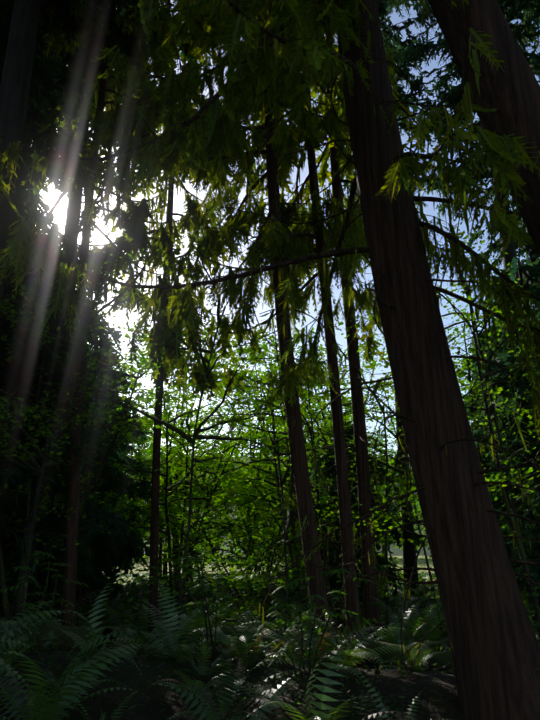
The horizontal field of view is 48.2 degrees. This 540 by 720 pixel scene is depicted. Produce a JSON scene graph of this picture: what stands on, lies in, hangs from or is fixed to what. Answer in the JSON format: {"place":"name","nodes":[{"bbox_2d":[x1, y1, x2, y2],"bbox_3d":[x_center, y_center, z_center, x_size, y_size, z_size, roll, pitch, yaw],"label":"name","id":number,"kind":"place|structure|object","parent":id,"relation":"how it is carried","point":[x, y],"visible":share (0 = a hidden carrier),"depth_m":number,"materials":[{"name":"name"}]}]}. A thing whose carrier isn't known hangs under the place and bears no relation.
{"place":"outdoors","nodes":[
{"label":"outdoors","id":0,"kind":"place"},
{"bbox_2d":[0,457,537,719],"bbox_3d":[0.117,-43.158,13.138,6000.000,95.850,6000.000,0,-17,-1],"label":"ground","id":1,"kind":"structure","parent":0,"point":[134,680],"depth_m":5.82,"materials":[{"name":"green plant"}]},
{"bbox_2d":[0,0,539,719],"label":"cedar wood","id":2,"kind":"object","parent":1,"relation":"on","point":[494,646],"visible":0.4,"depth_m":6.17,"materials":[{"name":"brown plant"}]},
{"bbox_2d":[0,205,539,719],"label":"shrubs","id":3,"kind":"object","parent":1,"relation":"on","point":[288,521],"visible":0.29,"depth_m":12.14,"materials":[{"name":"plant"}]},
{"bbox_2d":[0,567,539,719],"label":"ferns","id":4,"kind":"object","parent":1,"relation":"on","point":[181,642],"visible":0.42,"depth_m":6.37,"materials":[{"name":"green plant"}]},
{"bbox_2d":[0,0,539,661],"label":"tree foliage","id":5,"kind":"object","parent":1,"relation":"on","point":[454,246],"visible":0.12,"depth_m":6.55,"materials":[{"name":"green plant"}]},
{"bbox_2d":[0,0,539,677],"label":"conifer","id":6,"kind":"object","parent":1,"relation":"on","point":[66,28],"depth_m":12.05,"materials":[{"name":"green plant"}]},
{"bbox_2d":[117,572,434,576],"bbox_3d":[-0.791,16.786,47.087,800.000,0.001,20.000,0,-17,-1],"label":"river water","id":7,"kind":"structure","parent":0,"point":[130,575],"depth_m":48.31,"materials":[{"name":"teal liquid"}]},
{"bbox_2d":[35,0,539,456],"label":"sky","id":8,"kind":"structure","parent":0,"point":[60,211],"materials":[{"name":"white"}]}
]}

